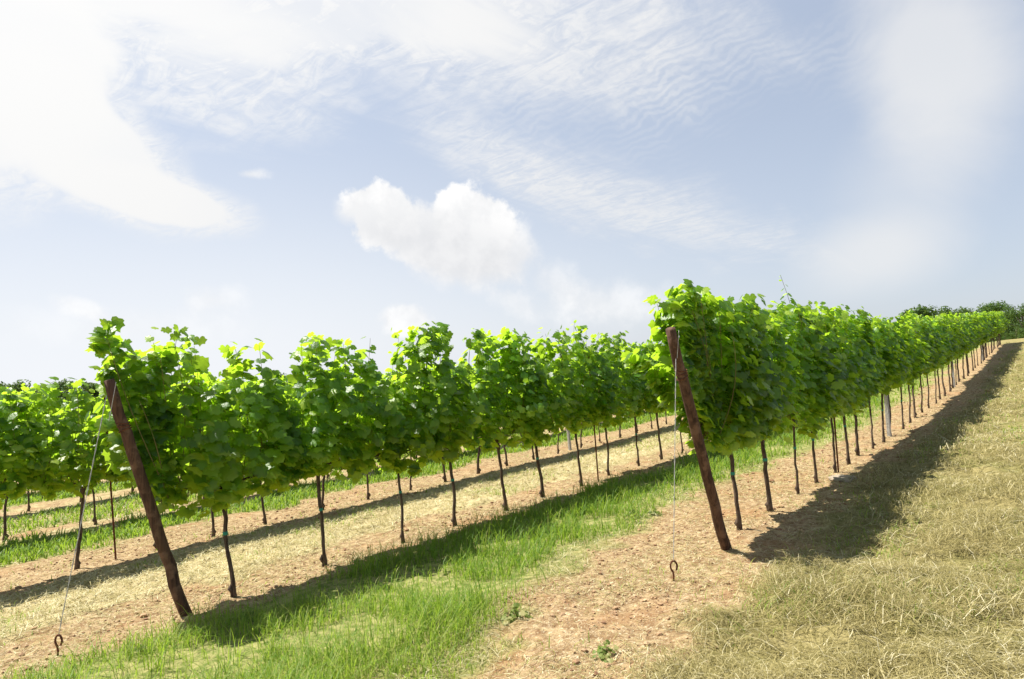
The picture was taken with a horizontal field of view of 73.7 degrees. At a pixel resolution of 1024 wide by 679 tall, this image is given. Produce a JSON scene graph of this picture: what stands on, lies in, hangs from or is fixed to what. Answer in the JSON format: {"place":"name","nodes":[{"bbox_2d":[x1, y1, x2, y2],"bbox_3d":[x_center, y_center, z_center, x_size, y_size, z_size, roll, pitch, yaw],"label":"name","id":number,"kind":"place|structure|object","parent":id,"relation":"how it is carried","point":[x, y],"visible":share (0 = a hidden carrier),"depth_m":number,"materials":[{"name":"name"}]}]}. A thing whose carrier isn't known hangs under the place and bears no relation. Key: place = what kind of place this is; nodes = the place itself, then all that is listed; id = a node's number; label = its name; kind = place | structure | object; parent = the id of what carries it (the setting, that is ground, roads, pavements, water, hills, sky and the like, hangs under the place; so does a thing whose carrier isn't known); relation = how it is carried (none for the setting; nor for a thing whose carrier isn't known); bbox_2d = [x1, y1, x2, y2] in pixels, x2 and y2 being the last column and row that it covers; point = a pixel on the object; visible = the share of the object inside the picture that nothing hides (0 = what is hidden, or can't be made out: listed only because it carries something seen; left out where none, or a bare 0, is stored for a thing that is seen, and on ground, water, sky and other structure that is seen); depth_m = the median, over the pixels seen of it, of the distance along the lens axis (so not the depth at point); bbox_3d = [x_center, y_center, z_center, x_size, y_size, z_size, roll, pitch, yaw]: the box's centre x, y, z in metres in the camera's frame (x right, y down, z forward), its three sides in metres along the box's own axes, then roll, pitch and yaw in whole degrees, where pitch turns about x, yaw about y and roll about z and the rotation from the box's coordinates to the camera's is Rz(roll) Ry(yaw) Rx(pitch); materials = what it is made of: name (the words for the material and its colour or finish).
{"place":"outdoors","nodes":[
{"label":"outdoors","id":0,"kind":"place"},
{"bbox_2d":[0,356,970,678],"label":"green grass","id":1,"kind":"structure","parent":0,"point":[442,606],"depth_m":5.32,"materials":[{"name":"green plant"}]},
{"bbox_2d":[0,338,1023,678],"bbox_3d":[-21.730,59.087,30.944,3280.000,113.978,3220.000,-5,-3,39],"label":"ground","id":2,"kind":"structure","parent":0,"point":[570,632],"depth_m":5.69,"materials":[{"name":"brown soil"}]},
{"bbox_2d":[1,381,21,391],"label":"tree","id":3,"kind":"object","parent":2,"relation":"on","point":[10,385],"visible":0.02,"depth_m":112.08,"materials":[{"name":"green plant"}]},
{"bbox_2d":[0,386,44,509],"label":"grapevine","id":4,"kind":"object","parent":2,"relation":"on","point":[13,438],"visible":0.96,"depth_m":6.58,"materials":[{"name":"green plant"}]},
{"bbox_2d":[0,386,46,541],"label":"grapevine","id":5,"kind":"object","parent":2,"relation":"on","point":[30,393],"visible":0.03,"depth_m":9.04,"materials":[{"name":"green plant"}]},
{"bbox_2d":[4,401,58,510],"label":"grapevine","id":6,"kind":"object","parent":2,"relation":"on","point":[29,506],"visible":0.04,"depth_m":11.65,"materials":[{"name":"green plant"}]},
{"bbox_2d":[12,379,63,397],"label":"tree","id":7,"kind":"object","parent":2,"relation":"on","point":[19,386],"visible":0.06,"depth_m":112.91,"materials":[{"name":"green plant"}]},
{"bbox_2d":[54,634,62,655],"bbox_3d":[-2.889,1.990,4.352,0.058,0.220,0.016,-3,-2,4],"label":"ground anchor","id":8,"kind":"object","parent":2,"relation":"on","point":[55,641],"visible":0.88,"depth_m":4.35,"materials":[{"name":"metal"}]},
{"bbox_2d":[50,378,73,400],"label":"tree","id":9,"kind":"object","parent":2,"relation":"on","point":[60,383],"visible":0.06,"depth_m":119.53,"materials":[{"name":"green plant"}]},
{"bbox_2d":[7,376,130,569],"bbox_3d":[-4.560,1.397,7.091,0.868,2.040,1.082,-5,-3,39],"label":"grapevine","id":10,"kind":"object","parent":2,"relation":"on","point":[49,469],"visible":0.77,"depth_m":6.93,"materials":[{"name":"green plant"}]},
{"bbox_2d":[47,400,97,501],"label":"grapevine","id":11,"kind":"object","parent":2,"relation":"on","point":[62,401],"visible":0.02,"depth_m":12.11,"materials":[{"name":"green plant"}]},
{"bbox_2d":[58,382,92,400],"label":"tree","id":12,"kind":"object","parent":2,"relation":"on","point":[66,388],"visible":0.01,"depth_m":112.69,"materials":[{"name":"green plant"}]},
{"bbox_2d":[45,393,107,524],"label":"grapevine","id":13,"kind":"object","parent":2,"relation":"on","point":[94,520],"visible":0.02,"depth_m":9.82,"materials":[{"name":"green plant"}]},
{"bbox_2d":[81,381,99,398],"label":"tree","id":14,"kind":"object","parent":2,"relation":"on","point":[91,385],"visible":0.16,"depth_m":108.08,"materials":[{"name":"green plant"}]},
{"bbox_2d":[104,397,116,559],"bbox_3d":[-4.307,1.544,7.323,0.020,1.850,0.020,-5,-1,39],"label":"vine stake","id":15,"kind":"object","parent":2,"relation":"on","point":[112,511],"visible":0.5,"depth_m":7.31,"materials":[{"name":"wood"}]},
{"bbox_2d":[104,378,192,616],"bbox_3d":[-2.535,1.198,4.803,0.090,1.870,0.578,-4,-2,35],"label":"end post","id":16,"kind":"object","parent":2,"relation":"on","point":[122,422],"visible":0.94,"depth_m":4.76,"materials":[{"name":"wood"}]},
{"bbox_2d":[58,396,106,633],"bbox_3d":[-2.813,1.135,4.476,0.316,1.514,0.008,-1,-3,-38],"label":"anchor wire","id":17,"kind":"object","parent":16,"relation":"attached to","point":[82,517],"visible":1,"depth_m":4.47,"materials":[{"name":"grey metal"}]},
{"bbox_2d":[99,382,201,550],"bbox_3d":[-4.060,1.391,7.741,0.880,2.046,1.094,-5,-3,39],"label":"grapevine","id":18,"kind":"object","parent":2,"relation":"on","point":[125,478],"depth_m":7.60,"materials":[{"name":"green plant"}]},
{"bbox_2d":[85,316,309,597],"bbox_3d":[-2.362,0.942,5.226,0.973,2.218,1.595,-5,-3,39],"label":"grapevine","id":19,"kind":"object","parent":2,"relation":"on","point":[220,442],"visible":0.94,"depth_m":5.03,"materials":[{"name":"green plant"}]},
{"bbox_2d":[170,373,253,536],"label":"grapevine","id":20,"kind":"object","parent":2,"relation":"on","point":[248,388],"visible":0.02,"depth_m":8.22,"materials":[{"name":"green plant"}]},
{"bbox_2d":[239,374,303,524],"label":"grapevine","id":21,"kind":"object","parent":2,"relation":"on","point":[283,383],"visible":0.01,"depth_m":8.88,"materials":[{"name":"green plant"}]},
{"bbox_2d":[282,373,344,509],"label":"grapevine","id":22,"kind":"object","parent":2,"relation":"on","point":[323,481],"visible":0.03,"depth_m":9.42,"materials":[{"name":"green plant"}]},
{"bbox_2d":[245,332,392,566],"bbox_3d":[-1.731,0.977,6.073,0.934,2.122,1.168,-5,-3,39],"label":"grapevine","id":23,"kind":"object","parent":2,"relation":"on","point":[320,403],"visible":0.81,"depth_m":5.99,"materials":[{"name":"green plant"}]},
{"bbox_2d":[346,377,384,499],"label":"grapevine","id":24,"kind":"object","parent":2,"relation":"on","point":[368,493],"visible":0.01,"depth_m":10.05,"materials":[{"name":"green plant"}]},
{"bbox_2d":[376,370,402,384],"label":"grapevine","id":25,"kind":"object","parent":2,"relation":"on","point":[387,376],"visible":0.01,"depth_m":14.30,"materials":[{"name":"green plant"}]},
{"bbox_2d":[334,322,462,542],"bbox_3d":[-1.099,0.926,6.797,0.917,2.214,1.224,-5,-3,39],"label":"grapevine","id":26,"kind":"object","parent":2,"relation":"on","point":[402,430],"visible":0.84,"depth_m":6.68,"materials":[{"name":"green plant"}]},
{"bbox_2d":[385,362,431,490],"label":"grapevine","id":27,"kind":"object","parent":2,"relation":"on","point":[396,382],"visible":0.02,"depth_m":10.60,"materials":[{"name":"green plant"}]},
{"bbox_2d":[418,612,442,629],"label":"weed","id":28,"kind":"object","parent":2,"relation":"on","point":[432,614],"visible":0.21,"depth_m":4.19,"materials":[{"name":"green plant"}]},
{"bbox_2d":[427,365,469,481],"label":"grapevine","id":29,"kind":"object","parent":2,"relation":"on","point":[444,478],"depth_m":11.24,"materials":[{"name":"green plant"}]},
{"bbox_2d":[400,321,500,526],"bbox_3d":[-0.673,0.919,7.376,1.017,2.238,1.164,-5,-3,39],"label":"grapevine","id":30,"kind":"object","parent":2,"relation":"on","point":[466,432],"visible":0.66,"depth_m":7.20,"materials":[{"name":"green plant"}]},
{"bbox_2d":[453,363,483,473],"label":"grapevine","id":31,"kind":"object","parent":2,"relation":"on","point":[468,367],"visible":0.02,"depth_m":11.86,"materials":[{"name":"green plant"}]},
{"bbox_2d":[0,381,988,678],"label":"soil clods","id":32,"kind":"object","parent":2,"relation":"on","point":[576,661],"visible":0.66,"depth_m":5.91,"materials":[{"name":"brown soil"}]},
{"bbox_2d":[449,327,559,510],"bbox_3d":[-0.067,0.938,8.078,1.000,2.205,1.231,-5,-3,39],"label":"grapevine","id":33,"kind":"object","parent":2,"relation":"on","point":[490,345],"visible":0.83,"depth_m":7.97,"materials":[{"name":"green plant"}]},
{"bbox_2d":[494,359,520,465],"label":"grapevine","id":34,"kind":"object","parent":2,"relation":"on","point":[506,462],"depth_m":12.48,"materials":[{"name":"green plant"}]},
{"bbox_2d":[0,342,1023,678],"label":"dry hay","id":35,"kind":"object","parent":2,"relation":"on","point":[896,650],"visible":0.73,"depth_m":4.41,"materials":[{"name":"yellow plant"}]},
{"bbox_2d":[499,602,532,625],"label":"weed","id":36,"kind":"object","parent":2,"relation":"on","point":[512,617],"visible":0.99,"depth_m":4.18,"materials":[{"name":"green plant"}]},
{"bbox_2d":[501,326,581,497],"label":"grapevine","id":37,"kind":"object","parent":2,"relation":"on","point":[541,358],"visible":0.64,"depth_m":8.47,"materials":[{"name":"green plant"}]},
{"bbox_2d":[547,362,561,453],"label":"grapevine","id":38,"kind":"object","parent":2,"relation":"on","point":[551,365],"visible":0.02,"depth_m":13.76,"materials":[{"name":"green plant"}]},
{"bbox_2d":[566,429,571,449],"bbox_3d":[1.111,1.412,14.139,0.058,1.957,0.058,-5,2,39],"label":"line post","id":39,"kind":"object","parent":2,"relation":"on","point":[569,440],"depth_m":14.14,"materials":[{"name":"grey metal"}]},
{"bbox_2d":[530,320,625,485],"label":"grapevine","id":40,"kind":"object","parent":2,"relation":"on","point":[588,414],"visible":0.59,"depth_m":9.20,"materials":[{"name":"green plant"}]},
{"bbox_2d":[571,359,595,447],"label":"grapevine","id":41,"kind":"object","parent":2,"relation":"on","point":[581,444],"depth_m":14.43,"materials":[{"name":"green plant"}]},
{"bbox_2d":[588,356,598,479],"bbox_3d":[1.134,1.136,9.456,0.020,1.850,0.020,-5,-1,39],"label":"vine stake","id":42,"kind":"object","parent":2,"relation":"on","point":[595,444],"visible":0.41,"depth_m":9.45,"materials":[{"name":"wood"}]},
{"bbox_2d":[592,639,618,662],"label":"weed","id":43,"kind":"object","parent":2,"relation":"on","point":[601,655],"visible":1,"depth_m":3.51,"materials":[{"name":"green plant"}]},
{"bbox_2d":[574,330,644,475],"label":"grapevine","id":44,"kind":"object","parent":2,"relation":"on","point":[615,376],"visible":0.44,"depth_m":9.78,"materials":[{"name":"green plant"}]},
{"bbox_2d":[620,508,641,518],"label":"weed","id":45,"kind":"object","parent":2,"relation":"on","point":[630,510],"visible":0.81,"depth_m":6.79,"materials":[{"name":"green plant"}]},
{"bbox_2d":[611,339,659,465],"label":"grapevine","id":46,"kind":"object","parent":2,"relation":"on","point":[649,406],"visible":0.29,"depth_m":10.39,"materials":[{"name":"green plant"}]},
{"bbox_2d":[648,508,662,516],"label":"weed","id":47,"kind":"object","parent":2,"relation":"on","point":[654,511],"visible":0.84,"depth_m":6.83,"materials":[{"name":"green plant"}]},
{"bbox_2d":[639,341,681,459],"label":"grapevine","id":48,"kind":"object","parent":2,"relation":"on","point":[660,409],"visible":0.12,"depth_m":10.90,"materials":[{"name":"green plant"}]},
{"bbox_2d":[670,560,677,580],"bbox_3d":[1.122,1.636,4.718,0.058,0.220,0.016,-3,-2,4],"label":"ground anchor","id":49,"kind":"object","parent":2,"relation":"on","point":[676,569],"visible":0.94,"depth_m":4.72,"materials":[{"name":"metal"}]},
{"bbox_2d":[668,407,683,452],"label":"grapevine","id":50,"kind":"object","parent":2,"relation":"on","point":[682,450],"depth_m":11.66,"materials":[{"name":"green plant"}]},
{"bbox_2d":[666,327,731,550],"bbox_3d":[1.416,0.846,5.095,0.092,1.877,0.937,-4,-2,36],"label":"end post","id":51,"kind":"object","parent":2,"relation":"on","point":[701,453],"visible":0.94,"depth_m":5.03,"materials":[{"name":"wood"}]},
{"bbox_2d":[673,362,675,560],"bbox_3d":[1.134,0.836,4.761,0.119,1.407,0.008,-2,-2,-16],"label":"anchor wire","id":52,"kind":"object","parent":51,"relation":"attached to","point":[674,461],"visible":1,"depth_m":4.76,"materials":[{"name":"grey metal"}]},
{"bbox_2d":[620,279,784,530],"bbox_3d":[1.710,0.604,5.780,0.836,2.197,1.890,-5,-3,39],"label":"grapevine","id":53,"kind":"object","parent":2,"relation":"on","point":[717,342],"visible":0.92,"depth_m":5.56,"materials":[{"name":"green plant"}]},
{"bbox_2d":[735,293,807,511],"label":"grapevine","id":54,"kind":"object","parent":2,"relation":"on","point":[775,329],"visible":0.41,"depth_m":6.49,"materials":[{"name":"green plant"}]},
{"bbox_2d":[768,275,845,494],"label":"grapevine","id":55,"kind":"object","parent":2,"relation":"on","point":[800,345],"visible":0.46,"depth_m":7.22,"materials":[{"name":"green plant"}]},
{"bbox_2d":[785,300,848,483],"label":"grapevine","id":56,"kind":"object","parent":2,"relation":"on","point":[819,322],"visible":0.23,"depth_m":7.65,"materials":[{"name":"green plant"}]},
{"bbox_2d":[827,331,838,471],"bbox_3d":[3.898,0.783,8.287,0.020,1.850,0.020,-5,-1,39],"label":"vine stake","id":57,"kind":"object","parent":2,"relation":"on","point":[836,443],"visible":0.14,"depth_m":8.28,"materials":[{"name":"wood"}]},
{"bbox_2d":[815,304,861,472],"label":"grapevine","id":58,"kind":"object","parent":2,"relation":"on","point":[839,340],"visible":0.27,"depth_m":8.22,"materials":[{"name":"green plant"}]},
{"bbox_2d":[828,474,856,482],"bbox_3d":[3.797,1.587,7.837,0.304,0.036,0.402,-5,-3,41],"label":"flat stone","id":59,"kind":"object","parent":2,"relation":"on","point":[837,477],"visible":0.84,"depth_m":7.78,"materials":[{"name":"beige stone"}]},
{"bbox_2d":[823,306,880,464],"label":"grapevine","id":60,"kind":"object","parent":2,"relation":"on","point":[862,394],"visible":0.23,"depth_m":8.80,"materials":[{"name":"green plant"}]},
{"bbox_2d":[835,306,886,455],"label":"grapevine","id":61,"kind":"object","parent":2,"relation":"on","point":[867,354],"visible":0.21,"depth_m":9.40,"materials":[{"name":"green plant"}]},
{"bbox_2d":[859,313,897,448],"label":"grapevine","id":62,"kind":"object","parent":2,"relation":"on","point":[874,334],"visible":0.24,"depth_m":9.96,"materials":[{"name":"green plant"}]},
{"bbox_2d":[884,395,890,436],"bbox_3d":[6.029,0.689,11.047,0.058,1.957,0.058,-5,2,38],"label":"line post","id":63,"kind":"object","parent":2,"relation":"on","point":[887,416],"depth_m":11.04,"materials":[{"name":"grey metal"}]},
{"bbox_2d":[868,318,912,441],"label":"grapevine","id":64,"kind":"object","parent":2,"relation":"on","point":[894,377],"visible":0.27,"depth_m":10.37,"materials":[{"name":"green plant"}]},
{"bbox_2d":[873,314,914,434],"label":"grapevine","id":65,"kind":"object","parent":2,"relation":"on","point":[907,355],"visible":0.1,"depth_m":11.14,"materials":[{"name":"green plant"}]},
{"bbox_2d":[893,315,932,428],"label":"grapevine","id":66,"kind":"object","parent":2,"relation":"on","point":[911,345],"visible":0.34,"depth_m":11.58,"materials":[{"name":"green plant"}]},
{"bbox_2d":[892,312,934,422],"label":"grapevine","id":67,"kind":"object","parent":2,"relation":"on","point":[913,321],"visible":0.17,"depth_m":12.45,"materials":[{"name":"green plant"}]},
{"bbox_2d":[898,307,931,319],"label":"tree","id":68,"kind":"object","parent":2,"relation":"on","point":[920,310],"visible":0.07,"depth_m":85.42,"materials":[{"name":"green plant"}]},
{"bbox_2d":[900,310,933,417],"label":"grapevine","id":69,"kind":"object","parent":2,"relation":"on","point":[921,332],"visible":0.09,"depth_m":13.09,"materials":[{"name":"green plant"}]},
{"bbox_2d":[909,304,939,317],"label":"tree","id":70,"kind":"object","parent":2,"relation":"on","point":[933,312],"visible":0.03,"depth_m":86.22,"materials":[{"name":"green plant"}]},
{"bbox_2d":[912,313,938,412],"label":"grapevine","id":71,"kind":"object","parent":2,"relation":"on","point":[929,336],"visible":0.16,"depth_m":13.56,"materials":[{"name":"green plant"}]},
{"bbox_2d":[918,314,947,407],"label":"grapevine","id":72,"kind":"object","parent":2,"relation":"on","point":[939,358],"visible":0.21,"depth_m":14.07,"materials":[{"name":"green plant"}]},
{"bbox_2d":[922,315,958,403],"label":"grapevine","id":73,"kind":"object","parent":2,"relation":"on","point":[938,326],"visible":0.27,"depth_m":14.85,"materials":[{"name":"green plant"}]},
{"bbox_2d":[933,306,951,317],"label":"tree","id":74,"kind":"object","parent":2,"relation":"on","point":[943,308],"visible":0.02,"depth_m":90.56,"materials":[{"name":"green plant"}]},
{"bbox_2d":[929,315,959,399],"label":"grapevine","id":75,"kind":"object","parent":2,"relation":"on","point":[954,351],"visible":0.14,"depth_m":15.46,"materials":[{"name":"green plant"}]},
{"bbox_2d":[936,312,963,395],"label":"grapevine","id":76,"kind":"object","parent":2,"relation":"on","point":[946,317],"visible":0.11,"depth_m":16.17,"materials":[{"name":"green plant"}]},
{"bbox_2d":[935,311,968,391],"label":"grapevine","id":77,"kind":"object","parent":2,"relation":"on","point":[956,329],"visible":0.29,"depth_m":16.78,"materials":[{"name":"green plant"}]},
{"bbox_2d":[939,309,965,316],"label":"tree","id":78,"kind":"object","parent":2,"relation":"on","point":[953,313],"visible":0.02,"depth_m":84.18,"materials":[{"name":"green plant"}]},
{"bbox_2d":[939,313,968,387],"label":"grapevine","id":79,"kind":"object","parent":2,"relation":"on","point":[964,344],"visible":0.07,"depth_m":17.37,"materials":[{"name":"green plant"}]},
{"bbox_2d":[955,320,969,384],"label":"grapevine","id":80,"kind":"object","parent":2,"relation":"on","point":[964,348],"visible":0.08,"depth_m":17.76,"materials":[{"name":"green plant"}]},
{"bbox_2d":[952,306,974,313],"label":"tree","id":81,"kind":"object","parent":2,"relation":"on","point":[964,310],"visible":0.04,"depth_m":86.40,"materials":[{"name":"green plant"}]},
{"bbox_2d":[956,317,975,381],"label":"grapevine","id":82,"kind":"object","parent":2,"relation":"on","point":[971,339],"visible":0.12,"depth_m":18.52,"materials":[{"name":"green plant"}]},
{"bbox_2d":[954,313,978,378],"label":"grapevine","id":83,"kind":"object","parent":2,"relation":"on","point":[970,330],"visible":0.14,"depth_m":19.20,"materials":[{"name":"green plant"}]},
{"bbox_2d":[956,313,981,375],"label":"grapevine","id":84,"kind":"object","parent":2,"relation":"on","point":[976,332],"visible":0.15,"depth_m":19.82,"materials":[{"name":"green plant"}]},
{"bbox_2d":[961,313,979,372],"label":"grapevine","id":85,"kind":"object","parent":2,"relation":"on","point":[963,314],"visible":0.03,"depth_m":20.44,"materials":[{"name":"green plant"}]},
{"bbox_2d":[964,313,984,370],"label":"grapevine","id":86,"kind":"object","parent":2,"relation":"on","point":[981,332],"visible":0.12,"depth_m":21.00,"materials":[{"name":"green plant"}]},
{"bbox_2d":[966,312,987,367],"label":"grapevine","id":87,"kind":"object","parent":2,"relation":"on","point":[983,327],"visible":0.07,"depth_m":21.66,"materials":[{"name":"green plant"}]},
{"bbox_2d":[970,312,990,365],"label":"grapevine","id":88,"kind":"object","parent":2,"relation":"on","point":[987,332],"visible":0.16,"depth_m":22.29,"materials":[{"name":"green plant"}]},
{"bbox_2d":[972,311,994,363],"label":"grapevine","id":89,"kind":"object","parent":2,"relation":"on","point":[983,317],"visible":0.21,"depth_m":23.04,"materials":[{"name":"green plant"}]},
{"bbox_2d":[977,312,993,359],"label":"grapevine","id":90,"kind":"object","parent":2,"relation":"on","point":[991,326],"visible":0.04,"depth_m":24.20,"materials":[{"name":"green plant"}]},
{"bbox_2d":[983,311,996,357],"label":"grapevine","id":91,"kind":"object","parent":2,"relation":"on","point":[989,318],"visible":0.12,"depth_m":24.74,"materials":[{"name":"green plant"}]},
{"bbox_2d":[988,312,999,354],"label":"grapevine","id":92,"kind":"object","parent":2,"relation":"on","point":[993,320],"visible":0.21,"depth_m":25.73,"materials":[{"name":"green plant"}]},
{"bbox_2d":[989,311,1002,352],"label":"grapevine","id":93,"kind":"object","parent":2,"relation":"on","point":[999,325],"visible":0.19,"depth_m":26.57,"materials":[{"name":"green plant"}]},
{"bbox_2d":[976,300,1018,342],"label":"tree","id":94,"kind":"object","parent":2,"relation":"on","point":[988,308],"visible":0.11,"depth_m":75.01,"materials":[{"name":"green plant"}]},
{"bbox_2d":[990,311,1004,350],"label":"grapevine","id":95,"kind":"object","parent":2,"relation":"on","point":[998,321],"visible":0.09,"depth_m":27.11,"materials":[{"name":"green plant"}]},
{"bbox_2d":[995,311,1008,344],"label":"grapevine","id":96,"kind":"object","parent":2,"relation":"on","point":[1006,327],"visible":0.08,"depth_m":30.26,"materials":[{"name":"green plant"}]},
{"bbox_2d":[997,311,1008,345],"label":"grapevine","id":97,"kind":"object","parent":2,"relation":"on","point":[1003,323],"visible":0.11,"depth_m":29.68,"materials":[{"name":"green plant"}]},
{"bbox_2d":[990,305,1021,340],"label":"tree","id":98,"kind":"object","parent":2,"relation":"on","point":[1006,309],"visible":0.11,"depth_m":67.29,"materials":[{"name":"green plant"}]},
{"bbox_2d":[1000,303,1023,339],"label":"tree","id":99,"kind":"object","parent":2,"relation":"on","point":[1016,317],"visible":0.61,"depth_m":64.29,"materials":[{"name":"green plant"}]},
{"bbox_2d":[1008,326,1021,338],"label":"bush","id":100,"kind":"object","parent":2,"relation":"on","point":[1017,336],"visible":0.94,"depth_m":45.08,"materials":[{"name":"green plant"}]},
{"bbox_2d":[0,0,1023,392],"label":"sky","id":101,"kind":"structure","parent":0,"point":[276,173],"materials":[{"name":"blue"}]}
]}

